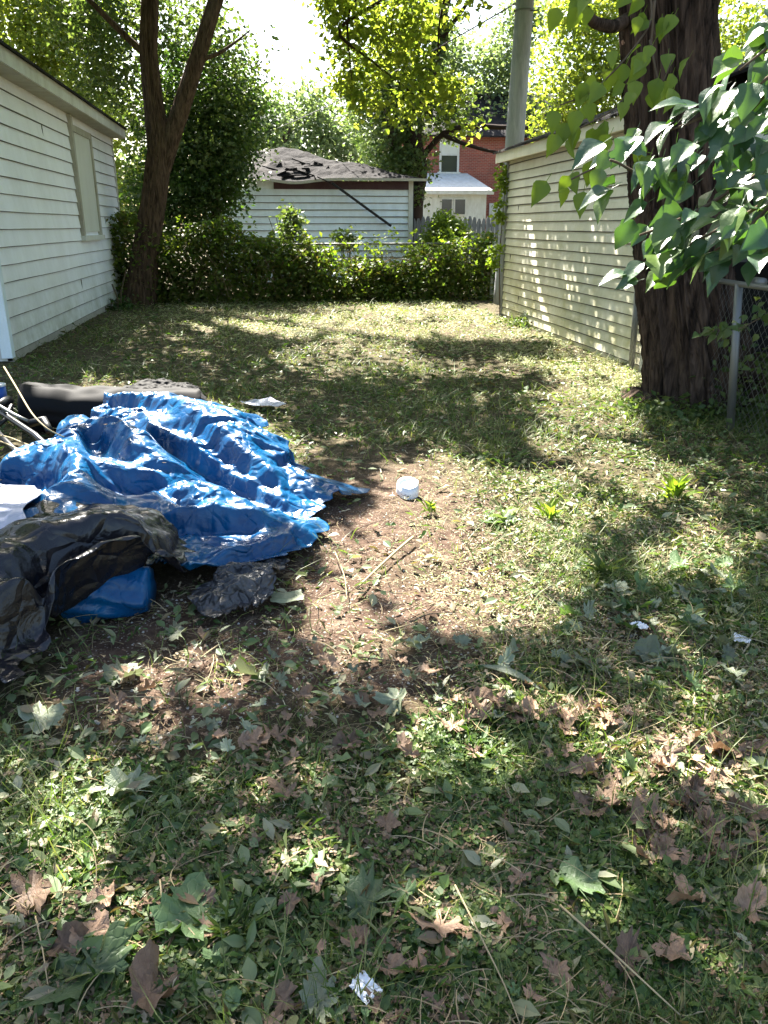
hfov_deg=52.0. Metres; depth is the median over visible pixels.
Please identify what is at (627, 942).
fallen leaf
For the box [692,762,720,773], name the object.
fallen leaf
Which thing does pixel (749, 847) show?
fallen leaf
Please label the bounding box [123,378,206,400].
black sack
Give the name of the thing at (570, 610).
fallen leaf
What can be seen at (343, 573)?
stick
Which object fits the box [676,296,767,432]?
side shrub
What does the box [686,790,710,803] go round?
fallen leaf
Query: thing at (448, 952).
fallen leaf
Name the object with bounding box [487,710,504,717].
fallen leaf
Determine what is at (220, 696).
soil clippings
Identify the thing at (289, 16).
sky
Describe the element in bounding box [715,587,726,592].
fallen leaf
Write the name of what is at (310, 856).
fallen leaf
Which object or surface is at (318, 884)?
fallen leaf
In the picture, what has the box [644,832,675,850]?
fallen leaf
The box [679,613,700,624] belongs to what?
fallen leaf
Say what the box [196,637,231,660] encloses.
twig
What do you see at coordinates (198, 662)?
fallen leaf
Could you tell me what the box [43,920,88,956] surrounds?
fallen leaf
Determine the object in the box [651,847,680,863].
fallen leaf
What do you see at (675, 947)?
fallen leaf
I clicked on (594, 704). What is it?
fallen leaf
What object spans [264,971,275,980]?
fallen leaf
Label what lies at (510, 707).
fallen leaf
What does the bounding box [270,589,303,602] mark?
pale card
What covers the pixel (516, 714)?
fallen leaf
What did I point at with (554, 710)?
fallen leaf
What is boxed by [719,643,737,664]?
fallen leaf
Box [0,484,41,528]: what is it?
silver sheet
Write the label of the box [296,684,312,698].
fallen leaf
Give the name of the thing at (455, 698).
fallen leaf
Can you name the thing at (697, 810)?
fallen leaf
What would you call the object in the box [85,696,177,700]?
stick
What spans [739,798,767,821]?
fallen leaf
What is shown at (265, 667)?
fallen leaf
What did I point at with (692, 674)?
fallen leaf
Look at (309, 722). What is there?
fallen leaf
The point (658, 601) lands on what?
fallen leaf
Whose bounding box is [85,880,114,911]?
fallen leaf
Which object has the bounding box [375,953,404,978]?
fallen leaf
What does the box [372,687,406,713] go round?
fallen leaf
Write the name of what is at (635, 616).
fallen leaf
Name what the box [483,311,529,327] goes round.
base weeds
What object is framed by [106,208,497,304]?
vine hedge
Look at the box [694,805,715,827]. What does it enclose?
fallen leaf
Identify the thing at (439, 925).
fallen leaf
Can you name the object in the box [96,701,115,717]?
twig
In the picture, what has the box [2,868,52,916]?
fallen leaf
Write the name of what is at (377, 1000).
fallen leaf
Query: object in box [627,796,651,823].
fallen leaf
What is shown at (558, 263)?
cream garage
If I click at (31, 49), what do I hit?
leafy tree
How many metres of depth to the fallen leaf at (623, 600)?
3.32 m
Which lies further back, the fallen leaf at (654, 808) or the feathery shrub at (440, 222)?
the feathery shrub at (440, 222)
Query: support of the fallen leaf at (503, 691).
on the fallen leaf at (495, 701)
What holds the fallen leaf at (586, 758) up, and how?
on the fallen leaf at (578, 770)
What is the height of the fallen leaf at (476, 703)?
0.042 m
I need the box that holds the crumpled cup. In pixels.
[396,477,418,499]
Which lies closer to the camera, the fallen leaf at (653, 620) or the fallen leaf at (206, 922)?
the fallen leaf at (206, 922)
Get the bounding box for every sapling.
[269,199,309,289]
[325,224,363,290]
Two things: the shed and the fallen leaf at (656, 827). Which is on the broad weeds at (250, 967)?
the fallen leaf at (656, 827)
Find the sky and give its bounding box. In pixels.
[6,0,767,227]
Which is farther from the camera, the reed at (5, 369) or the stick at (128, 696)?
the reed at (5, 369)
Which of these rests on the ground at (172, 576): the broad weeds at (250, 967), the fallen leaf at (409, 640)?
the broad weeds at (250, 967)
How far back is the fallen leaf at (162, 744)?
2.44 m
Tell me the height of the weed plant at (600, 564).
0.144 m
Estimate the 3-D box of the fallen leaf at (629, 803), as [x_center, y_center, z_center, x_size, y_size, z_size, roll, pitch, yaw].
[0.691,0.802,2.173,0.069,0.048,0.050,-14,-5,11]
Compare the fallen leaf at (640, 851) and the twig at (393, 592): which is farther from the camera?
the twig at (393, 592)
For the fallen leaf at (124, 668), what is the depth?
2.82 m
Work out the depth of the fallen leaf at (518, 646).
2.94 m
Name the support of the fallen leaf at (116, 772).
on the ground at (172, 576)
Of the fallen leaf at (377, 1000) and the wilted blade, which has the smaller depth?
the fallen leaf at (377, 1000)
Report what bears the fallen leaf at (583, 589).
on the cut weeds at (440, 886)
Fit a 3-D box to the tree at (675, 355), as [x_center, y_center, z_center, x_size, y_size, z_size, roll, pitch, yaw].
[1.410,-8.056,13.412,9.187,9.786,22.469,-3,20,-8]
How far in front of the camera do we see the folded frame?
5.71 m
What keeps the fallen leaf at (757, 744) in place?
on the cut weeds at (440, 886)
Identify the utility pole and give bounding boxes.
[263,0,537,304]
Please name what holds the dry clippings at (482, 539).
on the ground at (172, 576)
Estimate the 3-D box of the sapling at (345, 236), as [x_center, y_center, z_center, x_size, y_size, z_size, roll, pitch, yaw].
[-0.899,-5.790,18.142,0.912,1.575,0.819,-3,20,-8]
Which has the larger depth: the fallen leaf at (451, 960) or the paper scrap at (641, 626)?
the paper scrap at (641, 626)
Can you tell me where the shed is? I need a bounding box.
[207,147,427,281]
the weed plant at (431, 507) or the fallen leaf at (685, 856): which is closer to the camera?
the fallen leaf at (685, 856)
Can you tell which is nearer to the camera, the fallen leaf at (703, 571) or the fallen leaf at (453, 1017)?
the fallen leaf at (453, 1017)
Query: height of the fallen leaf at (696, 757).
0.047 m
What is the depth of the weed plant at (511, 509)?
4.37 m
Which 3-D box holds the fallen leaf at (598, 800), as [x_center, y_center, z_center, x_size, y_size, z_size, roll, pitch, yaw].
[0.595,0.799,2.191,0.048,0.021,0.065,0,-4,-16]
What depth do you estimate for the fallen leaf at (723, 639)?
2.95 m
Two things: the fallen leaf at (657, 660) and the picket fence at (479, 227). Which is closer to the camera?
the fallen leaf at (657, 660)
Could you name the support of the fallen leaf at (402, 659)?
on the ground at (172, 576)
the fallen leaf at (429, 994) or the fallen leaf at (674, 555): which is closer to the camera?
the fallen leaf at (429, 994)
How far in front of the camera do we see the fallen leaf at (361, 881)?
1.87 m
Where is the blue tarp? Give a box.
[0,392,369,570]
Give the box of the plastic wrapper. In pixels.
[349,970,382,1004]
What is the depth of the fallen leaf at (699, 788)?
2.23 m
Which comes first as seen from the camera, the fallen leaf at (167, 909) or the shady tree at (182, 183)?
the fallen leaf at (167, 909)
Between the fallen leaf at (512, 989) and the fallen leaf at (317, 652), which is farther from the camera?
the fallen leaf at (317, 652)
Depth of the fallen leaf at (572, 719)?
2.50 m
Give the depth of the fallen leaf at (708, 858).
1.99 m
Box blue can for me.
[0,382,6,398]
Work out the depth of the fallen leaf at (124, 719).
2.59 m
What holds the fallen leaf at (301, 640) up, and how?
on the ground at (172, 576)
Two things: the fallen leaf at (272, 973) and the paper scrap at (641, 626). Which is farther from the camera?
the paper scrap at (641, 626)
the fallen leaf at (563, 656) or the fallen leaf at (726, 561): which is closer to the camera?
the fallen leaf at (563, 656)
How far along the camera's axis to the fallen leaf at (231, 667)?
2.88 m
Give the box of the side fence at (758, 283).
[628,277,767,442]
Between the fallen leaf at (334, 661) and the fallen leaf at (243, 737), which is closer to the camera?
the fallen leaf at (243, 737)
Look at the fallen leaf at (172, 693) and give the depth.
2.70 m
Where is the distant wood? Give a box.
[115,139,328,229]
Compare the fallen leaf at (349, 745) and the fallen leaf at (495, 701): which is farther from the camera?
the fallen leaf at (495, 701)
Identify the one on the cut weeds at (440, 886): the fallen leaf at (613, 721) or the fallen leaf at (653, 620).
the fallen leaf at (613, 721)
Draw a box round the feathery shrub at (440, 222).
[416,208,471,257]
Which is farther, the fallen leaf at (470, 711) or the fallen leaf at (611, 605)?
the fallen leaf at (611, 605)
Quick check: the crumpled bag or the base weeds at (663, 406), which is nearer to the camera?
the crumpled bag
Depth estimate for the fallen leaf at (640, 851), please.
2.01 m
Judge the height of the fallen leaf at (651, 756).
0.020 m
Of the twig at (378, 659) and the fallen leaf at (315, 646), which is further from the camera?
the fallen leaf at (315, 646)
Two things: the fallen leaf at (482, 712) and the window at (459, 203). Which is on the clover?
the fallen leaf at (482, 712)
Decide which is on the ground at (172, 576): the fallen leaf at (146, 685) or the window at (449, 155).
the fallen leaf at (146, 685)
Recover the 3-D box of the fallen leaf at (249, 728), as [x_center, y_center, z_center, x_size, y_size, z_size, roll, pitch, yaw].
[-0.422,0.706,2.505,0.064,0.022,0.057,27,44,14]
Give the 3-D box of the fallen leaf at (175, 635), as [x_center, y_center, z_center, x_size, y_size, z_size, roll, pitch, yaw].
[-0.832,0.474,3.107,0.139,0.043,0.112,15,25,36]
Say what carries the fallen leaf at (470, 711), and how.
on the clover
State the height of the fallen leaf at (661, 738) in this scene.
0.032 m
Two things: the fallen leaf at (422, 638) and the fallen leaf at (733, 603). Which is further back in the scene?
the fallen leaf at (733, 603)
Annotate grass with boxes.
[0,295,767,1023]
[0,296,767,713]
[0,299,767,1023]
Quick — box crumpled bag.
[187,556,289,617]
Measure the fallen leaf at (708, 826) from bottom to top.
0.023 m
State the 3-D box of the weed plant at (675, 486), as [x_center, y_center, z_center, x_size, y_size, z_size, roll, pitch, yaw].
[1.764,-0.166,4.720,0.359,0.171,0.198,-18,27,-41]
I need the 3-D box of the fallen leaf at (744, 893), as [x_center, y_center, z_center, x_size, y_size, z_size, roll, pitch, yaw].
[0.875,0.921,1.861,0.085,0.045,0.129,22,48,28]
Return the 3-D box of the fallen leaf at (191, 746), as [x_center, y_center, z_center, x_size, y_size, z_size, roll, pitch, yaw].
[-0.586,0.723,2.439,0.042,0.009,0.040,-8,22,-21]
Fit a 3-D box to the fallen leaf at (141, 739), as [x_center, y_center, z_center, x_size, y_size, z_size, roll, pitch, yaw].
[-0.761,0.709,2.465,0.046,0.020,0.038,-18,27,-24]
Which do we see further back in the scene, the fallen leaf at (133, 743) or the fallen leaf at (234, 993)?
the fallen leaf at (133, 743)
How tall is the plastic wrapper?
0.016 m
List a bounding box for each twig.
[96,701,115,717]
[163,663,183,670]
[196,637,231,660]
[351,516,396,531]
[358,656,404,662]
[373,587,415,593]
[386,622,423,630]
[412,612,453,621]
[436,592,473,595]
[452,554,494,564]
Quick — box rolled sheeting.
[18,381,200,432]
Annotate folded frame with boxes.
[0,396,53,450]
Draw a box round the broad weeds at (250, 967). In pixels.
[0,363,767,1023]
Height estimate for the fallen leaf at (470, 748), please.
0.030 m
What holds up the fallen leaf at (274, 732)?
on the clover
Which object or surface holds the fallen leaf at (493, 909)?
on the clover
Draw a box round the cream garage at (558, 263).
[493,62,767,371]
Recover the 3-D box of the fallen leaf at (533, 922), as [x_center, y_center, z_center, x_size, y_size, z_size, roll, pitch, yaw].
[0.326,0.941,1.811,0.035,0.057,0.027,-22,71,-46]
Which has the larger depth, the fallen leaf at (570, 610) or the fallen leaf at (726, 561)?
the fallen leaf at (726, 561)
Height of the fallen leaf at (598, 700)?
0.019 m
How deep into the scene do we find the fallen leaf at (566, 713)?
2.55 m
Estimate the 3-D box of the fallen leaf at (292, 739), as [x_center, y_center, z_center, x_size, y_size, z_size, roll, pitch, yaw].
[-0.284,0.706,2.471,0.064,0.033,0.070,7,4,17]
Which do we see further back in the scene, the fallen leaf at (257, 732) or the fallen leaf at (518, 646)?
the fallen leaf at (518, 646)
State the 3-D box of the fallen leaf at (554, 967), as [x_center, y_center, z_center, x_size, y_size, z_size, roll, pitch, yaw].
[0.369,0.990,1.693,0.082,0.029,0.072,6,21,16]
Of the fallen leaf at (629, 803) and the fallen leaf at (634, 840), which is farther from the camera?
the fallen leaf at (629, 803)
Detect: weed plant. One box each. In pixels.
[204,864,290,942]
[388,931,469,990]
[417,499,436,514]
[482,506,518,521]
[532,495,563,520]
[578,549,628,582]
[653,472,703,498]
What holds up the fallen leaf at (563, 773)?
on the cut weeds at (440, 886)
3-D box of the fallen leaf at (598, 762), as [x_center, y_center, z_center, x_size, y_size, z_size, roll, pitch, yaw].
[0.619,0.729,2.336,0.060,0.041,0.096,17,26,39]
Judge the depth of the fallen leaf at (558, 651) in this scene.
2.92 m
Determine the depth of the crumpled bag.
3.35 m
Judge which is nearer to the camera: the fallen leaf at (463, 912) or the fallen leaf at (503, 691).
the fallen leaf at (463, 912)
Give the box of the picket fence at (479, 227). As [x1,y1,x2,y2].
[414,216,498,265]
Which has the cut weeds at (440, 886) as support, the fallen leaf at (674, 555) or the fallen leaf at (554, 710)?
the fallen leaf at (674, 555)
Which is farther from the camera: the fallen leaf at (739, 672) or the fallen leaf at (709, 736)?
the fallen leaf at (739, 672)
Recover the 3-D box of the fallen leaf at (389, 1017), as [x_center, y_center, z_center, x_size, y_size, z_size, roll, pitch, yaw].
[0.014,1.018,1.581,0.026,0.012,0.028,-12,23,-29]
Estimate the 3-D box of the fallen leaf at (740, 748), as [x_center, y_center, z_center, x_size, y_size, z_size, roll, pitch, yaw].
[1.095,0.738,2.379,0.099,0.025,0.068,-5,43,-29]
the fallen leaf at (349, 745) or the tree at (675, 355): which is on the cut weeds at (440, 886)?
the fallen leaf at (349, 745)
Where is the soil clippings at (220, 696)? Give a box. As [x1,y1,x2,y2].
[0,440,510,767]
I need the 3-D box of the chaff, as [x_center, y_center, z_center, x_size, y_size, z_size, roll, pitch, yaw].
[0.689,0.123,4.143,1.807,0.076,3.586,2,20,5]
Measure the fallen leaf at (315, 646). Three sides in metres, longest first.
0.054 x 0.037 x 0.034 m
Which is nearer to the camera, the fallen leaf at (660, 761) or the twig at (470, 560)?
the fallen leaf at (660, 761)
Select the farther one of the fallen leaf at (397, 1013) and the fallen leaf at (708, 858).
the fallen leaf at (708, 858)
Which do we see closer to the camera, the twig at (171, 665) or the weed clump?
the twig at (171, 665)
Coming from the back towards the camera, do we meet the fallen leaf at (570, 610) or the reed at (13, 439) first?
the reed at (13, 439)
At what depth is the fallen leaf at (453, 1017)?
1.59 m
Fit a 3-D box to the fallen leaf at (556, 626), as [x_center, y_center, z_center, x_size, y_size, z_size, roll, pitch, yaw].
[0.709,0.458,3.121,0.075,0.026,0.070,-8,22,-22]
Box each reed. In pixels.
[0,435,28,444]
[3,366,63,436]
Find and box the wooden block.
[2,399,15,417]
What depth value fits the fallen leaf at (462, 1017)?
1.58 m
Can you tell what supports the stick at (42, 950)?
on the brown debris
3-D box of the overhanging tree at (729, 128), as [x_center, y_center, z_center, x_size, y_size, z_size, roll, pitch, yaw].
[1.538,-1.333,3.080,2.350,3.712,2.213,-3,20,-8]
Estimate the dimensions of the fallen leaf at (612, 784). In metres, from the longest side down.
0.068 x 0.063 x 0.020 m
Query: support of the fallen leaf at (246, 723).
on the clover
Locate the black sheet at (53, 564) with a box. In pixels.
[0,500,195,683]
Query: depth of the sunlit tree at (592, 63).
27.68 m
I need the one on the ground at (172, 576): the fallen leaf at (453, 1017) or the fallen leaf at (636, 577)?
the fallen leaf at (636, 577)
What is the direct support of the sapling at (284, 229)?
on the ground at (172, 576)
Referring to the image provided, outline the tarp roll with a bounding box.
[61,566,156,623]
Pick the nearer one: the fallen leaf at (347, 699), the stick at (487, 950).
the stick at (487, 950)
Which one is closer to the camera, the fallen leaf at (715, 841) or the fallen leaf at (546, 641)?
the fallen leaf at (715, 841)
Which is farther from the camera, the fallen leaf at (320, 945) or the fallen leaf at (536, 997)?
the fallen leaf at (320, 945)
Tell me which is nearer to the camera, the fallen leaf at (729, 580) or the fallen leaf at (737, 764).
the fallen leaf at (737, 764)
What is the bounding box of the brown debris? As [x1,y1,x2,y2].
[0,421,767,1023]
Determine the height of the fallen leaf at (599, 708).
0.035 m
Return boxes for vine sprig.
[692,302,767,352]
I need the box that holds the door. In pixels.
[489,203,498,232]
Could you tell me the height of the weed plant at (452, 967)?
0.101 m
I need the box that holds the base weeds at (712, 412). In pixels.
[658,394,767,427]
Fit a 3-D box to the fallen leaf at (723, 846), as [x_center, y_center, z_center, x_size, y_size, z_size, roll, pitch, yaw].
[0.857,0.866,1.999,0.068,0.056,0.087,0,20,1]
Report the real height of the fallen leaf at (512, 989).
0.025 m
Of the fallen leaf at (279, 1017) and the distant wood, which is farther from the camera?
the distant wood
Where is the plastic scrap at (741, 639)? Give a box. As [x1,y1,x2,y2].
[733,633,750,642]
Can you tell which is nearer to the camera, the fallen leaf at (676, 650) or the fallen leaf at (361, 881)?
the fallen leaf at (361, 881)
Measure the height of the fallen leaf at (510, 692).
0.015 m
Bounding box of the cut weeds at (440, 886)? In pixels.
[0,296,767,1023]
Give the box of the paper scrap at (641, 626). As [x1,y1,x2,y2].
[631,621,647,628]
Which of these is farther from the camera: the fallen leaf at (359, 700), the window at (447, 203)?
the window at (447, 203)
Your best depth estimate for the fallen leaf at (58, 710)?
2.60 m
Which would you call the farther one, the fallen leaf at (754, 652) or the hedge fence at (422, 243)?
the hedge fence at (422, 243)
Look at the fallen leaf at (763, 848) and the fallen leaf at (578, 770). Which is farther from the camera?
the fallen leaf at (578, 770)
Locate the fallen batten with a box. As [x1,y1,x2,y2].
[332,182,391,226]
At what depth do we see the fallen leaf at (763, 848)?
2.04 m
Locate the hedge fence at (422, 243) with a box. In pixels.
[160,241,495,299]
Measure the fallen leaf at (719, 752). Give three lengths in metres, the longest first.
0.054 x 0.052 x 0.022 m
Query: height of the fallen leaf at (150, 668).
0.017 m
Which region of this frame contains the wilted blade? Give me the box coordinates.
[481,664,545,694]
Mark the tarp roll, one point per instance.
(128, 594)
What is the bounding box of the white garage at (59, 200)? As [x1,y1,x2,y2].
[0,39,127,361]
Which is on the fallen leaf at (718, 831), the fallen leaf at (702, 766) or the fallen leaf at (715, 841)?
the fallen leaf at (715, 841)
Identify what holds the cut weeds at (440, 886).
on the ground at (172, 576)
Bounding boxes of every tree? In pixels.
[0,0,168,239]
[0,0,289,305]
[112,20,285,290]
[236,65,381,180]
[293,0,767,418]
[321,0,528,240]
[425,0,561,121]
[508,0,767,143]
[531,0,767,296]
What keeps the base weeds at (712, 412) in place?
on the ground at (172, 576)
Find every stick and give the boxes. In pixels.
[34,915,49,992]
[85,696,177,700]
[300,956,374,984]
[335,552,346,597]
[356,536,413,588]
[454,884,520,1023]
[559,904,679,1015]
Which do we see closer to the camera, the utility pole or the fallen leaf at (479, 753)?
the fallen leaf at (479, 753)
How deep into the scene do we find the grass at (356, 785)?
2.17 m
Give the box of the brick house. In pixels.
[369,92,572,232]
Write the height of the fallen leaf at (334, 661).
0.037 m
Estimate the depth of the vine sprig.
5.48 m
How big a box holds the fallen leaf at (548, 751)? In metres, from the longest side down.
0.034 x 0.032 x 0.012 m
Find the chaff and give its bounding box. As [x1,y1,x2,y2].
[317,445,763,728]
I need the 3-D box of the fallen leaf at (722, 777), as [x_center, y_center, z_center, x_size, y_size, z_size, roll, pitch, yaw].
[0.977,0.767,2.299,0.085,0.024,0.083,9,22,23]
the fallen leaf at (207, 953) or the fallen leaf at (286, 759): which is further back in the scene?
the fallen leaf at (286, 759)
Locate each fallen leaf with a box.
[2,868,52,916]
[9,920,145,1012]
[12,701,65,733]
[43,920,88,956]
[69,909,109,954]
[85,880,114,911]
[102,657,146,685]
[104,764,155,795]
[105,687,126,710]
[111,665,135,683]
[119,715,128,722]
[129,718,143,726]
[129,738,137,748]
[129,939,189,1016]
[132,687,146,692]
[134,734,146,742]
[137,678,155,692]
[148,666,156,671]
[149,872,252,940]
[150,740,159,749]
[152,741,166,749]
[154,698,163,707]
[157,621,186,640]
[169,689,175,698]
[176,706,195,717]
[187,720,213,728]
[187,742,201,749]
[189,659,203,666]
[190,640,201,646]
[198,626,207,638]
[198,914,214,936]
[201,885,216,903]
[201,946,221,962]
[205,716,219,730]
[211,728,228,737]
[213,700,226,708]
[215,985,241,1016]
[220,738,234,751]
[224,664,234,671]
[234,657,270,678]
[238,730,248,749]
[240,718,256,728]
[242,726,255,737]
[243,732,269,751]
[244,726,263,746]
[249,697,266,706]
[259,662,267,670]
[261,1012,282,1023]
[263,723,287,741]
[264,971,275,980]
[267,645,279,657]
[267,776,300,802]
[273,975,298,1014]
[276,671,287,685]
[278,889,299,917]
[279,710,292,719]
[283,745,299,766]
[285,735,304,744]
[295,848,315,870]
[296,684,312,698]
[298,637,307,643]
[298,956,345,1023]
[305,716,315,726]
[306,873,323,892]
[310,641,322,650]
[313,648,322,659]
[314,866,325,881]
[315,939,326,954]
[318,650,329,661]
[328,654,340,667]
[332,729,363,753]
[333,686,344,695]
[340,933,362,948]
[341,691,369,707]
[342,743,353,748]
[343,860,399,927]
[346,663,357,671]
[347,924,369,949]
[353,691,371,706]
[358,682,373,692]
[361,1006,370,1016]
[363,987,382,1013]
[367,704,386,717]
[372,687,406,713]
[374,811,400,833]
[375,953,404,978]
[385,1010,396,1023]
[386,878,415,900]
[389,947,427,973]
[392,1009,406,1019]
[394,656,407,662]
[396,731,410,747]
[400,634,422,650]
[400,740,420,758]
[401,667,419,678]
[409,908,467,937]
[410,927,425,946]
[413,633,431,643]
[416,662,442,674]
[421,989,446,1014]
[436,956,453,965]
[438,945,456,967]
[441,719,463,731]
[449,694,461,700]
[451,1014,456,1023]
[452,634,471,646]
[456,921,472,938]
[458,906,469,920]
[458,937,475,956]
[458,1012,469,1023]
[461,706,479,722]
[462,686,493,710]
[464,743,480,751]
[468,751,482,757]
[472,695,493,712]
[476,705,486,719]
[478,512,516,525]
[486,694,505,708]
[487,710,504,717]
[488,906,498,917]
[491,910,512,935]
[493,695,531,723]
[496,689,506,699]
[498,647,514,666]
[503,643,520,652]
[504,689,515,697]
[505,704,527,713]
[507,638,519,654]
[507,866,531,883]
[507,982,520,998]
[519,914,535,929]
[523,695,542,720]
[523,915,536,930]
[523,983,546,1001]
[539,952,573,991]
[541,636,561,644]
[541,708,550,717]
[544,748,553,757]
[548,703,562,717]
[549,703,577,723]
[551,649,571,660]
[552,621,572,635]
[553,621,570,630]
[553,765,570,775]
[556,856,604,900]
[558,722,577,734]
[559,599,582,615]
[560,652,578,666]
[561,742,575,756]
[562,694,573,701]
[562,716,576,730]
[563,704,583,720]
[565,756,583,773]
[568,618,582,631]
[573,650,611,674]
[573,783,595,807]
[577,648,589,652]
[577,694,590,714]
[577,754,596,777]
[579,806,603,816]
[580,749,606,768]
[581,586,591,591]
[583,600,597,619]
[586,761,611,781]
[587,699,608,709]
[590,717,611,729]
[591,797,606,801]
[595,697,606,702]
[595,784,622,805]
[595,984,614,1006]
[596,702,618,716]
[598,975,609,986]
[599,710,623,725]
[599,794,620,813]
[600,580,628,592]
[600,598,622,611]
[602,773,620,793]
[611,763,622,779]
[612,614,638,629]
[612,924,654,984]
[616,594,626,610]
[621,704,636,715]
[624,797,645,813]
[626,599,654,607]
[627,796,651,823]
[630,605,640,620]
[630,635,677,665]
[631,834,645,850]
[634,569,655,592]
[635,785,648,802]
[636,845,653,864]
[637,828,666,837]
[640,673,653,685]
[642,793,662,818]
[643,760,667,776]
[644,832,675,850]
[646,653,664,661]
[647,750,665,760]
[647,833,683,859]
[648,617,659,625]
[650,758,670,771]
[650,818,677,840]
[651,597,661,606]
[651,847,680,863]
[651,933,690,960]
[652,756,667,766]
[653,732,678,745]
[653,818,674,828]
[656,841,666,854]
[658,832,674,855]
[659,810,682,830]
[661,645,685,653]
[662,743,685,757]
[662,754,677,770]
[662,872,705,905]
[663,584,681,595]
[666,549,694,569]
[668,580,690,599]
[668,796,693,809]
[675,779,697,790]
[677,722,689,730]
[677,744,704,761]
[678,613,706,626]
[678,787,710,821]
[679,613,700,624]
[679,848,693,864]
[681,602,705,617]
[681,730,700,743]
[682,669,699,680]
[686,669,705,690]
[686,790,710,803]
[688,771,710,796]
[690,596,704,607]
[690,777,698,791]
[692,568,710,575]
[692,738,720,754]
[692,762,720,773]
[693,853,709,861]
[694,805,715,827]
[695,783,709,794]
[695,804,733,828]
[695,854,705,865]
[699,656,712,666]
[699,822,723,837]
[701,824,720,841]
[702,831,726,845]
[704,767,720,794]
[705,763,733,783]
[705,839,739,866]
[706,731,732,743]
[707,808,742,835]
[709,732,733,753]
[710,562,732,577]
[710,721,732,742]
[712,789,736,806]
[714,630,733,640]
[714,634,729,645]
[715,555,732,566]
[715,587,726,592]
[715,750,730,756]
[718,674,731,681]
[719,569,745,590]
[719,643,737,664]
[719,841,736,856]
[721,603,745,612]
[721,664,745,676]
[721,843,740,855]
[724,670,742,685]
[724,794,741,812]
[728,759,740,767]
[729,595,742,609]
[730,849,741,861]
[731,741,753,757]
[732,620,756,633]
[733,874,767,923]
[735,745,759,761]
[736,588,749,597]
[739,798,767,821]
[742,822,765,837]
[744,829,764,844]
[745,647,757,656]
[747,839,756,849]
[749,734,765,740]
[753,576,767,585]
[753,737,767,752]
[754,843,767,850]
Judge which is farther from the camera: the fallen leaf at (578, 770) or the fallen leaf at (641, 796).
the fallen leaf at (578, 770)
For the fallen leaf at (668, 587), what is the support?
on the fallen leaf at (686, 593)
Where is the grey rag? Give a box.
[240,397,285,405]
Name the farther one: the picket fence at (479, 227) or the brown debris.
the picket fence at (479, 227)
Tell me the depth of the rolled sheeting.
6.18 m
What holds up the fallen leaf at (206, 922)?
on the fallen leaf at (167, 909)
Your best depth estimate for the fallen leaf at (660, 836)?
2.05 m
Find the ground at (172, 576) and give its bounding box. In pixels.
[0,234,767,1020]
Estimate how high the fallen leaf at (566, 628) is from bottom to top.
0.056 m
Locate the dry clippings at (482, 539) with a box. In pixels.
[0,297,767,1023]
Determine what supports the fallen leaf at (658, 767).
on the cut weeds at (440, 886)
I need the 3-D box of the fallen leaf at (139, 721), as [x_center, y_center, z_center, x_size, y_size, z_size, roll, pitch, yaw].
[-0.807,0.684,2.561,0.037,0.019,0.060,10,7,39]
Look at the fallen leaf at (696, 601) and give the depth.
3.34 m
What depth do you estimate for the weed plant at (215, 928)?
1.80 m
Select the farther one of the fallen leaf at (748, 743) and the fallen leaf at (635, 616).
the fallen leaf at (635, 616)
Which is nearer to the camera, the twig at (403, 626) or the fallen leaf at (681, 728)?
the fallen leaf at (681, 728)
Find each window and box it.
[74,132,99,231]
[437,138,459,173]
[440,198,452,215]
[453,198,466,215]
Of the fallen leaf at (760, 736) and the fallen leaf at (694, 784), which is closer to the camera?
the fallen leaf at (694, 784)
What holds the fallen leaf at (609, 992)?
on the clover
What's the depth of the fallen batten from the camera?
22.20 m
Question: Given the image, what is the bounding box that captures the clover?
[0,678,767,1022]
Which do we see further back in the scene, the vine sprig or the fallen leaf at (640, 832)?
the vine sprig
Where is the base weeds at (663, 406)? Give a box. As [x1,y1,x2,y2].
[581,388,692,421]
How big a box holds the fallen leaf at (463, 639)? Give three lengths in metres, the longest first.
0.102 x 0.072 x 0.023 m
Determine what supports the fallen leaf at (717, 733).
on the broad weeds at (250, 967)
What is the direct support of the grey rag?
on the ground at (172, 576)
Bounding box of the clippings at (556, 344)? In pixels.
[0,298,764,404]
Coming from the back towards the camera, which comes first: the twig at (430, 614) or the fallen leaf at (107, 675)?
the twig at (430, 614)
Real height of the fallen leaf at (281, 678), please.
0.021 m
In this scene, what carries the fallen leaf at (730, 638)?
on the ground at (172, 576)
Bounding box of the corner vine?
[482,163,508,315]
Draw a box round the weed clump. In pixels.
[107,294,138,310]
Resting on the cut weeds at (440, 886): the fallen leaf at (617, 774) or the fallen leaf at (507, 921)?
the fallen leaf at (617, 774)
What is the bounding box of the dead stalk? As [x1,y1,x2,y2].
[111,270,126,307]
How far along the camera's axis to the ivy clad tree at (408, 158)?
24.39 m
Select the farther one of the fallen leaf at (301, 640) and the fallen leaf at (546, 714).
the fallen leaf at (301, 640)

